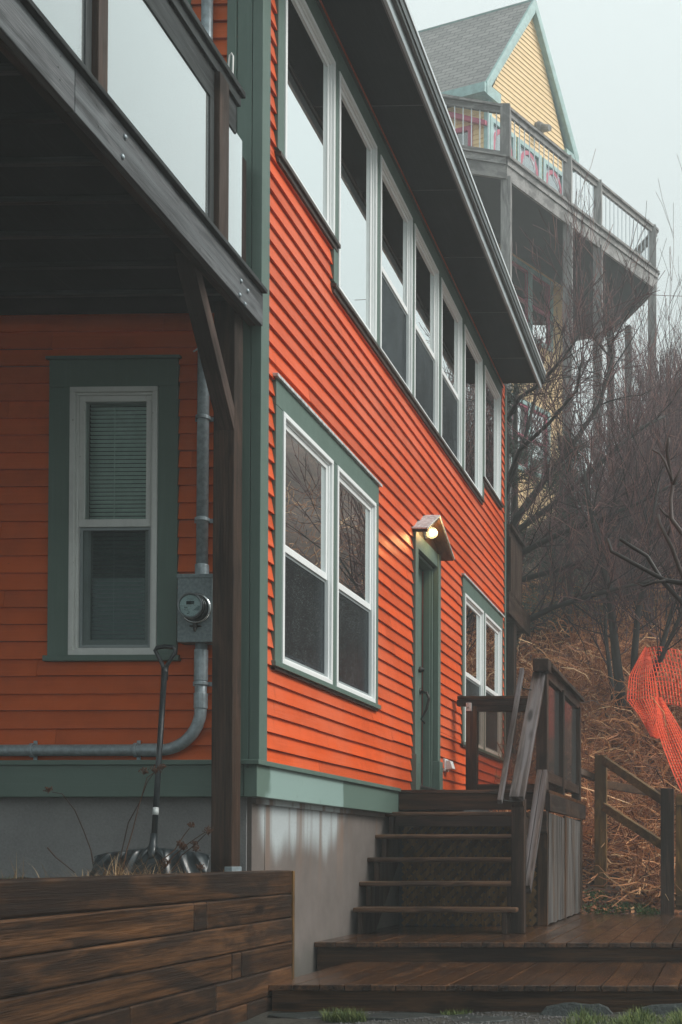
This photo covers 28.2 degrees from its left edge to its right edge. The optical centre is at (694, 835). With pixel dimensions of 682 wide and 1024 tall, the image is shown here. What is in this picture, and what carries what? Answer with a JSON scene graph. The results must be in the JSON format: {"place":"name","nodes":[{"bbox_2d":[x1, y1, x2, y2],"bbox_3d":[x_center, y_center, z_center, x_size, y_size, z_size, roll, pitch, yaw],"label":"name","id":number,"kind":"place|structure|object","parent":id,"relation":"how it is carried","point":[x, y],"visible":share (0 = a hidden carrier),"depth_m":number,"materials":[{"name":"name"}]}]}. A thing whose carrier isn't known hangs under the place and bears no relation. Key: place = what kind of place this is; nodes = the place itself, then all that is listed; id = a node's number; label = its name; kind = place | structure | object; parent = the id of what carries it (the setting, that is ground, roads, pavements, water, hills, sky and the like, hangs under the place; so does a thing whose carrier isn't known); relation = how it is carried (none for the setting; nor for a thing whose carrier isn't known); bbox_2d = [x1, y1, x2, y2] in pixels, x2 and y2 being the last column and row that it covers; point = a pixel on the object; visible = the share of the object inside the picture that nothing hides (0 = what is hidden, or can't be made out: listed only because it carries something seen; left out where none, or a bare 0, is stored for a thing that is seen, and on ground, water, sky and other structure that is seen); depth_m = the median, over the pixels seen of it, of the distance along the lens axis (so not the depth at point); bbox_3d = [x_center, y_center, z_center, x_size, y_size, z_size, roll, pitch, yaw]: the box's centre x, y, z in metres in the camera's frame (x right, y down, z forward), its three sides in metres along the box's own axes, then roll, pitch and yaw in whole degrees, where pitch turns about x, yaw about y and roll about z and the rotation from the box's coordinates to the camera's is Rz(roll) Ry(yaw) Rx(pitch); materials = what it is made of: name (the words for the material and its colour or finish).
{"place":"outdoors","nodes":[
{"label":"outdoors","id":0,"kind":"place"},
{"bbox_2d":[1,851,232,878],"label":"dry grass","id":1,"kind":"structure","parent":0,"point":[109,872],"depth_m":6.74,"materials":[{"name":"plant"}]},
{"bbox_2d":[235,1011,675,1023],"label":"ground","id":2,"kind":"structure","parent":0,"point":[262,1018],"depth_m":6.59,"materials":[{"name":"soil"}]},
{"bbox_2d":[0,870,294,1023],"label":"retaining wall","id":3,"kind":"structure","parent":2,"relation":"on","point":[199,948],"depth_m":5.49,"materials":[{"name":"brown wood"}]},
{"bbox_2d":[0,0,545,977],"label":"clapboard house","id":4,"kind":"structure","parent":2,"relation":"on","point":[390,348],"depth_m":8.15,"materials":[{"name":"wood"}]},
{"bbox_2d":[0,0,213,759],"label":"electrical conduit","id":5,"kind":"object","parent":4,"relation":"attached to","point":[138,749],"visible":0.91,"depth_m":7.24,"materials":[{"name":"grey metal"}]},
{"bbox_2d":[68,386,158,654],"bbox_3d":[-3.361,-1.819,7.370,0.515,1.560,0.136,0,-1,1],"label":"window","id":6,"kind":"structure","parent":4,"relation":"in","point":[106,402],"depth_m":7.36,"materials":[{"name":"white glass"}]},
{"bbox_2d":[0,0,267,871],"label":"deck","id":7,"kind":"structure","parent":4,"relation":"attached to","point":[122,175],"depth_m":6.38,"materials":[{"name":"wood"}]},
{"bbox_2d":[177,574,212,644],"bbox_3d":[-2.847,-1.295,7.200,0.209,0.390,0.201,0,-1,1],"label":"electricity meter","id":8,"kind":"object","parent":4,"relation":"attached to","point":[194,612],"visible":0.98,"depth_m":7.20,"materials":[{"name":"silver metal"}]},
{"bbox_2d":[228,52,233,73],"bbox_3d":[-2.665,-4.399,7.262,0.043,0.208,0.011,0,-1,1],"label":"rope loop","id":9,"kind":"object","parent":4,"relation":"hanging from","point":[231,53],"visible":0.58,"depth_m":7.26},
{"bbox_2d":[282,411,333,684],"bbox_3d":[-2.525,-1.796,8.126,0.108,1.533,0.965,0,-1,1],"label":"window","id":10,"kind":"structure","parent":4,"relation":"in","point":[308,472],"depth_m":8.18,"materials":[{"name":"white glass"}]},
{"bbox_2d":[284,0,335,234],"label":"window","id":11,"kind":"structure","parent":4,"relation":"in","point":[310,66],"depth_m":8.23,"materials":[{"name":"white glass"}]},
{"bbox_2d":[336,465,376,702],"bbox_3d":[-2.497,-1.780,9.180,0.108,1.533,0.955,0,-1,1],"label":"window","id":12,"kind":"structure","parent":4,"relation":"in","point":[356,511],"depth_m":9.25,"materials":[{"name":"clear glass"}]},
{"bbox_2d":[338,71,377,341],"bbox_3d":[-2.492,-4.531,9.220,0.098,1.530,0.938,0,-1,1],"label":"window","id":13,"kind":"structure","parent":4,"relation":"in","point":[357,160],"depth_m":9.28,"materials":[{"name":"clear glass"}]},
{"bbox_2d":[380,155,412,392],"bbox_3d":[-2.469,-4.514,10.288,0.108,1.530,0.985,0,-1,1],"label":"window","id":14,"kind":"structure","parent":4,"relation":"in","point":[396,221],"depth_m":10.38,"materials":[{"name":"clear glass"}]},
{"bbox_2d":[418,567,430,784],"bbox_3d":[-2.495,-1.461,11.344,0.159,2.047,0.758,0,-1,1],"label":"door","id":15,"kind":"structure","parent":4,"relation":"in","point":[420,669],"depth_m":11.58,"materials":[{"name":"wood"}]},
{"bbox_2d":[414,223,438,432],"bbox_3d":[-2.443,-4.498,11.312,0.108,1.530,0.905,0,-1,1],"label":"window","id":16,"kind":"structure","parent":4,"relation":"in","point":[426,273],"depth_m":11.41,"materials":[{"name":"clear glass"}]},
{"bbox_2d":[423,527,437,538],"bbox_3d":[-2.349,-2.698,11.269,0.117,0.109,0.109,0,-1,1],"label":"porch light","id":17,"kind":"object","parent":4,"relation":"attached to","point":[432,533],"visible":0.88,"depth_m":11.25,"materials":[{"name":"beige glass"}]},
{"bbox_2d":[443,759,454,771],"bbox_3d":[-2.353,-0.670,12.128,0.096,0.120,0.160,0,-1,1],"label":"dryer vent","id":18,"kind":"object","parent":4,"relation":"attached to","point":[448,765],"visible":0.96,"depth_m":12.06,"materials":[{"name":"white plastic"}]},
{"bbox_2d":[441,277,461,465],"bbox_3d":[-2.416,-4.482,12.339,0.108,1.530,0.920,0,-1,1],"label":"window","id":19,"kind":"structure","parent":4,"relation":"in","point":[451,319],"depth_m":12.47,"materials":[{"name":"clear glass"}]},
{"bbox_2d":[464,324,482,495],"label":"window","id":20,"kind":"structure","parent":4,"relation":"in","point":[473,361],"depth_m":13.50,"materials":[{"name":"clear glass"}]},
{"bbox_2d":[464,593,483,749],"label":"window","id":21,"kind":"structure","parent":4,"relation":"in","point":[474,615],"depth_m":13.61,"materials":[{"name":"clear glass"}]},
{"bbox_2d":[484,365,500,500],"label":"window","id":22,"kind":"structure","parent":4,"relation":"in","point":[492,398],"depth_m":14.65,"materials":[{"name":"clear glass"}]},
{"bbox_2d":[485,613,501,756],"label":"window","id":23,"kind":"structure","parent":4,"relation":"in","point":[493,633],"depth_m":14.66,"materials":[{"name":"clear glass"}]},
{"bbox_2d":[506,524,529,764],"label":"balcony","id":24,"kind":"structure","parent":4,"relation":"attached to","point":[517,618],"depth_m":16.00,"materials":[{"name":"wood"}]},
{"bbox_2d":[267,1011,336,1018],"bbox_3d":[-2.050,0.970,6.762,0.430,0.022,0.276,0,-1,-26],"label":"flagstone","id":25,"kind":"object","parent":2,"relation":"on","point":[308,1015],"visible":0.61,"depth_m":6.71,"materials":[{"name":"stone"}]},
{"bbox_2d":[318,1006,372,1022],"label":"grass tuft","id":26,"kind":"object","parent":2,"relation":"on","point":[353,1016],"visible":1,"depth_m":6.57,"materials":[{"name":"green plant"}]},
{"bbox_2d":[363,1013,448,1020],"bbox_3d":[-1.544,0.973,6.747,0.476,0.022,0.240,0,-1,1],"label":"flagstone","id":27,"kind":"object","parent":2,"relation":"on","point":[383,1016],"visible":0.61,"depth_m":6.74,"materials":[{"name":"stone"}]},
{"bbox_2d":[432,1014,512,1022],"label":"flagstone","id":28,"kind":"object","parent":2,"relation":"on","point":[480,1019],"visible":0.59,"depth_m":6.66,"materials":[{"name":"stone"}]},
{"bbox_2d":[269,961,681,1012],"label":"wooden platform","id":29,"kind":"structure","parent":2,"relation":"on","point":[424,986],"depth_m":6.97,"materials":[{"name":"brown wood"}]},
{"bbox_2d":[314,914,681,970],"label":"wooden platform","id":30,"kind":"structure","parent":29,"relation":"on","point":[581,938],"depth_m":8.48,"materials":[{"name":"brown wood"}]},
{"bbox_2d":[353,668,547,933],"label":"wooden stairs","id":31,"kind":"structure","parent":30,"relation":"on","point":[466,868],"depth_m":10.12,"materials":[{"name":"wood"}]},
{"bbox_2d":[398,658,585,925],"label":"landing","id":32,"kind":"object","parent":30,"relation":"on","point":[558,879],"depth_m":11.32,"materials":[{"name":"brown wood"}]},
{"bbox_2d":[466,703,471,710],"bbox_3d":[-2.222,-1.266,12.460,0.052,0.079,0.045,0,-1,1],"label":"key box","id":33,"kind":"object","parent":32,"relation":"attached to","point":[468,706],"visible":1,"depth_m":12.44,"materials":[{"name":"beige plastic"}]},
{"bbox_2d":[539,1002,612,1015],"bbox_3d":[-0.635,0.948,6.847,0.426,0.080,0.055,0,-1,1],"label":"flagstone","id":34,"kind":"object","parent":2,"relation":"on","point":[561,1009],"visible":0.66,"depth_m":6.83,"materials":[{"name":"stone"}]},
{"bbox_2d":[641,1003,681,1015],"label":"flagstone","id":35,"kind":"object","parent":2,"relation":"on","point":[660,1009],"visible":0.55,"depth_m":6.82,"materials":[{"name":"stone"}]},
{"bbox_2d":[406,0,681,514],"label":"sky","id":36,"kind":"structure","parent":0,"point":[617,63],"materials":[{"name":"white"}]},
{"bbox_2d":[440,1004,681,1023],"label":"grass","id":37,"kind":"structure","parent":0,"point":[635,1017],"depth_m":6.54,"materials":[{"name":"green plant"}]},
{"bbox_2d":[495,514,681,914],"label":"hillside","id":38,"kind":"structure","parent":0,"point":[617,888],"depth_m":13.52,"materials":[{"name":"brown plant"}]},
{"bbox_2d":[418,0,578,531],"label":"gabled house","id":39,"kind":"structure","parent":38,"relation":"on","point":[501,55],"depth_m":29.94,"materials":[{"name":"yellow wood"}]},
{"bbox_2d":[490,115,515,158],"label":"window","id":40,"kind":"structure","parent":39,"relation":"in","point":[492,120],"depth_m":28.94,"materials":[{"name":"white glass"}]},
{"bbox_2d":[516,137,541,178],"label":"window","id":41,"kind":"structure","parent":39,"relation":"in","point":[521,141],"depth_m":30.01,"materials":[{"name":"clear glass"}]},
{"bbox_2d":[511,394,550,477],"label":"window","id":42,"kind":"structure","parent":39,"relation":"in","point":[525,407],"depth_m":29.93,"materials":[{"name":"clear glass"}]},
{"bbox_2d":[512,256,552,351],"bbox_3d":[-3.904,-12.606,29.956,0.070,1.710,1.799,-1,-1,30],"label":"window","id":43,"kind":"structure","parent":39,"relation":"in","point":[521,269],"depth_m":30.07,"materials":[{"name":"glass"}]},
{"bbox_2d":[542,158,561,192],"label":"window","id":44,"kind":"structure","parent":39,"relation":"in","point":[558,172],"depth_m":30.83,"materials":[{"name":"clear glass"}]},
{"bbox_2d":[512,416,554,528],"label":"bare shrub","id":45,"kind":"object","parent":38,"relation":"on","point":[541,464],"visible":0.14,"depth_m":28.29,"materials":[{"name":"brown plant"}]},
{"bbox_2d":[507,383,563,659],"bbox_3d":[-2.882,-5.172,19.673,1.792,5.617,2.387,0,-1,1],"label":"evergreen tree","id":46,"kind":"object","parent":38,"relation":"on","point":[514,423],"visible":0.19,"depth_m":19.74,"materials":[{"name":"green plant"}]},
{"bbox_2d":[519,459,557,568],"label":"bare shrub","id":47,"kind":"object","parent":38,"relation":"on","point":[534,505],"visible":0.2,"depth_m":25.80,"materials":[{"name":"brown plant"}]},
{"bbox_2d":[534,511,565,580],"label":"bare shrub","id":48,"kind":"object","parent":38,"relation":"on","point":[539,531],"visible":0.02,"depth_m":25.40,"materials":[{"name":"brown plant"}]},
{"bbox_2d":[518,480,582,609],"bbox_3d":[-2.397,-4.913,21.581,1.278,2.854,1.189,-5,-1,26],"label":"bare shrub","id":49,"kind":"object","parent":38,"relation":"on","point":[548,548],"visible":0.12,"depth_m":21.64,"materials":[{"name":"brown plant"}]},
{"bbox_2d":[442,94,659,544],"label":"hillside deck","id":50,"kind":"structure","parent":38,"relation":"on","point":[514,194],"depth_m":28.06,"materials":[{"name":"grey wood"}]},
{"bbox_2d":[530,395,579,461],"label":"bare shrub","id":51,"kind":"object","parent":38,"relation":"on","point":[550,424],"visible":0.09,"depth_m":30.30,"materials":[{"name":"brown plant"}]},
{"bbox_2d":[533,485,578,578],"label":"bare shrub","id":52,"kind":"object","parent":38,"relation":"on","point":[544,537],"visible":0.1,"depth_m":24.00,"materials":[{"name":"brown plant"}]},
{"bbox_2d":[535,461,591,581],"bbox_3d":[-2.149,-5.486,22.677,1.353,3.094,1.307,0,-1,7],"label":"bare shrub","id":53,"kind":"object","parent":38,"relation":"on","point":[557,516],"visible":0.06,"depth_m":22.68,"materials":[{"name":"brown plant"}]},
{"bbox_2d":[544,500,586,592],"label":"bare shrub","id":54,"kind":"object","parent":38,"relation":"on","point":[563,553],"visible":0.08,"depth_m":22.41,"materials":[{"name":"brown plant"}]},
{"bbox_2d":[523,430,619,647],"bbox_3d":[-2.101,-4.810,20.635,1.979,3.602,1.786,0,-1,-23],"label":"evergreen tree","id":55,"kind":"object","parent":38,"relation":"on","point":[569,611],"visible":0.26,"depth_m":20.48,"materials":[{"name":"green plant"}]},
{"bbox_2d":[484,558,681,913],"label":"brambles","id":56,"kind":"object","parent":38,"relation":"on","point":[574,668],"visible":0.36,"depth_m":16.40,"materials":[{"name":"brown plant"}]},
{"bbox_2d":[503,201,681,669],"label":"bare tree","id":57,"kind":"object","parent":38,"relation":"on","point":[526,505],"visible":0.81,"depth_m":17.80,"materials":[{"name":"brown plant"}]},
{"bbox_2d":[507,362,681,732],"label":"bare tree","id":58,"kind":"object","parent":38,"relation":"on","point":[617,673],"visible":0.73,"depth_m":17.33,"materials":[{"name":"brown plant"}]},
{"bbox_2d":[512,149,681,565],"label":"bare shrub","id":59,"kind":"object","parent":38,"relation":"on","point":[532,317],"visible":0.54,"depth_m":23.75,"materials":[{"name":"brown plant"}]},
{"bbox_2d":[518,357,681,646],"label":"bare shrub","id":60,"kind":"object","parent":38,"relation":"on","point":[646,607],"visible":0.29,"depth_m":20.48,"materials":[{"name":"brown plant"}]},
{"bbox_2d":[536,274,681,611],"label":"bare shrub","id":61,"kind":"object","parent":38,"relation":"on","point":[643,384],"visible":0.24,"depth_m":22.67,"materials":[{"name":"brown plant"}]},
{"bbox_2d":[548,382,680,640],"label":"bare shrub","id":62,"kind":"object","parent":38,"relation":"on","point":[613,482],"visible":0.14,"depth_m":21.22,"materials":[{"name":"brown plant"}]},
{"bbox_2d":[591,418,648,573],"bbox_3d":[-1.376,-6.779,25.393,1.787,3.725,2.267,4,1,32],"label":"bare shrub","id":63,"kind":"object","parent":38,"relation":"on","point":[614,464],"visible":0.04,"depth_m":25.15,"materials":[{"name":"brown plant"}]},
{"bbox_2d":[581,888,660,913],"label":"moss","id":64,"kind":"object","parent":38,"relation":"on","point":[649,911],"visible":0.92,"depth_m":12.78,"materials":[{"name":"green plant"}]},
{"bbox_2d":[570,755,673,914],"bbox_3d":[-0.731,-0.016,13.481,1.117,1.655,2.110,0,-1,1],"label":"wooden fence","id":65,"kind":"object","parent":38,"relation":"on","point":[664,799],"visible":0.76,"depth_m":13.00,"materials":[{"name":"wood"}]},
{"bbox_2d":[676,794,681,909],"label":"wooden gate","id":66,"kind":"structure","parent":65,"relation":"attached to","point":[679,848],"depth_m":12.47,"materials":[{"name":"brown wood"}]},
{"bbox_2d":[604,391,640,485],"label":"bare shrub","id":67,"kind":"object","parent":38,"relation":"on","point":[618,422],"visible":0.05,"depth_m":28.69,"materials":[{"name":"brown plant"}]},
{"bbox_2d":[573,377,681,639],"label":"bare shrub","id":68,"kind":"object","parent":38,"relation":"on","point":[644,562],"visible":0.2,"depth_m":20.45,"materials":[{"name":"brown plant"}]},
{"bbox_2d":[577,312,681,628],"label":"bare shrub","id":69,"kind":"object","parent":38,"relation":"on","point":[665,471],"visible":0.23,"depth_m":21.29,"materials":[{"name":"brown plant"}]},
{"bbox_2d":[579,467,679,607],"bbox_3d":[-1.254,-5.124,22.675,2.123,3.078,2.324,0,-1,-28],"label":"evergreen tree","id":70,"kind":"object","parent":38,"relation":"on","point":[630,542],"visible":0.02,"depth_m":22.60,"materials":[{"name":"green plant"}]},
{"bbox_2d":[589,365,670,553],"bbox_3d":[-1.114,-7.817,26.045,2.046,4.569,1.904,-3,4,-25],"label":"bare shrub","id":71,"kind":"object","parent":38,"relation":"on","point":[625,411],"visible":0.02,"depth_m":25.88,"materials":[{"name":"brown plant"}]},
{"bbox_2d":[580,753,681,914],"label":"fallen leaves","id":72,"kind":"object","parent":38,"relation":"on","point":[612,896],"visible":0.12,"depth_m":12.93,"materials":[{"name":"brown plant"}]},
{"bbox_2d":[609,495,654,624],"bbox_3d":[-1.161,-4.798,21.967,1.067,2.833,1.685,0,-1,-16],"label":"bare shrub","id":73,"kind":"object","parent":38,"relation":"on","point":[624,565],"visible":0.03,"depth_m":21.93,"materials":[{"name":"brown plant"}]},
{"bbox_2d":[585,364,680,578],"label":"bare shrub","id":74,"kind":"object","parent":38,"relation":"on","point":[624,413],"visible":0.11,"depth_m":22.74,"materials":[{"name":"brown plant"}]},
{"bbox_2d":[585,437,681,620],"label":"bare shrub","id":75,"kind":"object","parent":38,"relation":"on","point":[625,535],"visible":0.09,"depth_m":21.53,"materials":[{"name":"brown plant"}]},
{"bbox_2d":[587,337,681,588],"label":"bare shrub","id":76,"kind":"object","parent":38,"relation":"on","point":[631,398],"visible":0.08,"depth_m":24.18,"materials":[{"name":"brown plant"}]},
{"bbox_2d":[589,246,681,570],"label":"bare shrub","id":77,"kind":"object","parent":38,"relation":"on","point":[661,351],"visible":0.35,"depth_m":23.08,"materials":[{"name":"brown plant"}]},
{"bbox_2d":[603,420,681,632],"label":"bare shrub","id":78,"kind":"object","parent":38,"relation":"on","point":[664,511],"visible":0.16,"depth_m":21.08,"materials":[{"name":"brown plant"}]},
{"bbox_2d":[604,316,681,429],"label":"bare shrub","id":79,"kind":"object","parent":38,"relation":"on","point":[635,359],"visible":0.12,"depth_m":33.58,"materials":[{"name":"brown plant"}]},
{"bbox_2d":[611,374,674,459],"bbox_3d":[-0.400,-7.328,24.993,2.515,4.398,1.750,-1,-1,33],"label":"bare shrub","id":80,"kind":"object","parent":38,"relation":"on","point":[641,422],"visible":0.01,"depth_m":25.04,"materials":[{"name":"brown plant"}]},
{"bbox_2d":[606,438,681,605],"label":"bare tree","id":81,"kind":"object","parent":38,"relation":"on","point":[663,581],"visible":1,"depth_m":9.02,"materials":[{"name":"brown plant"}]},
{"bbox_2d":[619,339,674,427],"bbox_3d":[-0.858,-11.472,34.825,2.669,6.406,2.868,-1,-1,-38],"label":"bare shrub","id":82,"kind":"object","parent":38,"relation":"on","point":[647,366],"visible":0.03,"depth_m":34.52,"materials":[{"name":"brown plant"}]},
{"bbox_2d":[614,276,680,394],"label":"bare shrub","id":83,"kind":"object","parent":38,"relation":"on","point":[665,331],"visible":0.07,"depth_m":34.21,"materials":[{"name":"brown plant"}]},
{"bbox_2d":[614,329,681,555],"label":"bare shrub","id":84,"kind":"object","parent":38,"relation":"on","point":[670,378],"visible":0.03,"depth_m":25.12,"materials":[{"name":"brown plant"}]},
{"bbox_2d":[618,387,680,586],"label":"bare shrub","id":85,"kind":"object","parent":38,"relation":"on","point":[659,429],"visible":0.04,"depth_m":23.19,"materials":[{"name":"brown plant"}]},
{"bbox_2d":[619,289,681,442],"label":"bare shrub","id":86,"kind":"object","parent":38,"relation":"on","point":[655,367],"visible":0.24,"depth_m":23.22,"materials":[{"name":"brown plant"}]},
{"bbox_2d":[620,351,681,616],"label":"bare shrub","id":87,"kind":"object","parent":38,"relation":"on","point":[655,439],"visible":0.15,"depth_m":21.49,"materials":[{"name":"brown plant"}]},
{"bbox_2d":[621,351,681,536],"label":"bare shrub","id":88,"kind":"object","parent":38,"relation":"on","point":[656,440],"visible":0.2,"depth_m":20.73,"materials":[{"name":"brown plant"}]},
{"bbox_2d":[622,258,681,423],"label":"bare shrub","id":89,"kind":"object","parent":38,"relation":"on","point":[657,349],"visible":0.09,"depth_m":33.17,"materials":[{"name":"brown plant"}]},
{"bbox_2d":[627,646,681,792],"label":"safety netting","id":90,"kind":"object","parent":38,"relation":"on","point":[659,732],"visible":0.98,"depth_m":16.25,"materials":[{"name":"orange plastic"}]},
{"bbox_2d":[627,338,681,551],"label":"bare shrub","id":91,"kind":"object","parent":38,"relation":"on","point":[660,378],"visible":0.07,"depth_m":26.30,"materials":[{"name":"brown plant"}]},
{"bbox_2d":[628,334,680,424],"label":"bare shrub","id":92,"kind":"object","parent":38,"relation":"on","point":[665,371],"visible":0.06,"depth_m":27.72,"materials":[{"name":"brown plant"}]},
{"bbox_2d":[639,362,681,577],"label":"bare shrub","id":93,"kind":"object","parent":38,"relation":"on","point":[669,418],"visible":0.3,"depth_m":20.40,"materials":[{"name":"brown plant"}]},
{"bbox_2d":[649,314,681,623],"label":"bare shrub","id":94,"kind":"object","parent":38,"relation":"on","point":[658,409],"visible":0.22,"depth_m":21.73,"materials":[{"name":"brown plant"}]},
{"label":"planter soil","id":95,"kind":"structure","parent":0,"visible":0},
{"bbox_2d":[47,847,74,872],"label":"dried weed","id":96,"kind":"object","parent":95,"relation":"on","point":[58,859],"visible":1,"depth_m":6.86,"materials":[{"name":"brown plant"}]},
{"bbox_2d":[43,786,93,863],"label":"dried weed","id":97,"kind":"object","parent":95,"relation":"on","point":[48,789],"visible":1,"depth_m":6.90,"materials":[{"name":"brown plant"}]},
{"bbox_2d":[117,764,165,873],"bbox_3d":[-2.991,-0.086,6.837,0.265,0.604,0.052,0,-1,7],"label":"dried weed","id":98,"kind":"object","parent":95,"relation":"on","point":[157,769],"visible":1,"depth_m":6.84,"materials":[{"name":"brown plant"}]},
{"bbox_2d":[89,644,210,875],"bbox_3d":[-2.958,-0.382,6.987,0.643,1.408,0.366,0,-1,1],"label":"snow shovel","id":99,"kind":"object","parent":95,"relation":"on","point":[192,858],"visible":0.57,"depth_m":6.88,"materials":[{"name":"black plastic"}]},
{"bbox_2d":[157,822,213,871],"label":"dried weed","id":100,"kind":"object","parent":95,"relation":"on","point":[180,844],"visible":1,"depth_m":6.77,"materials":[{"name":"brown plant"}]}
]}

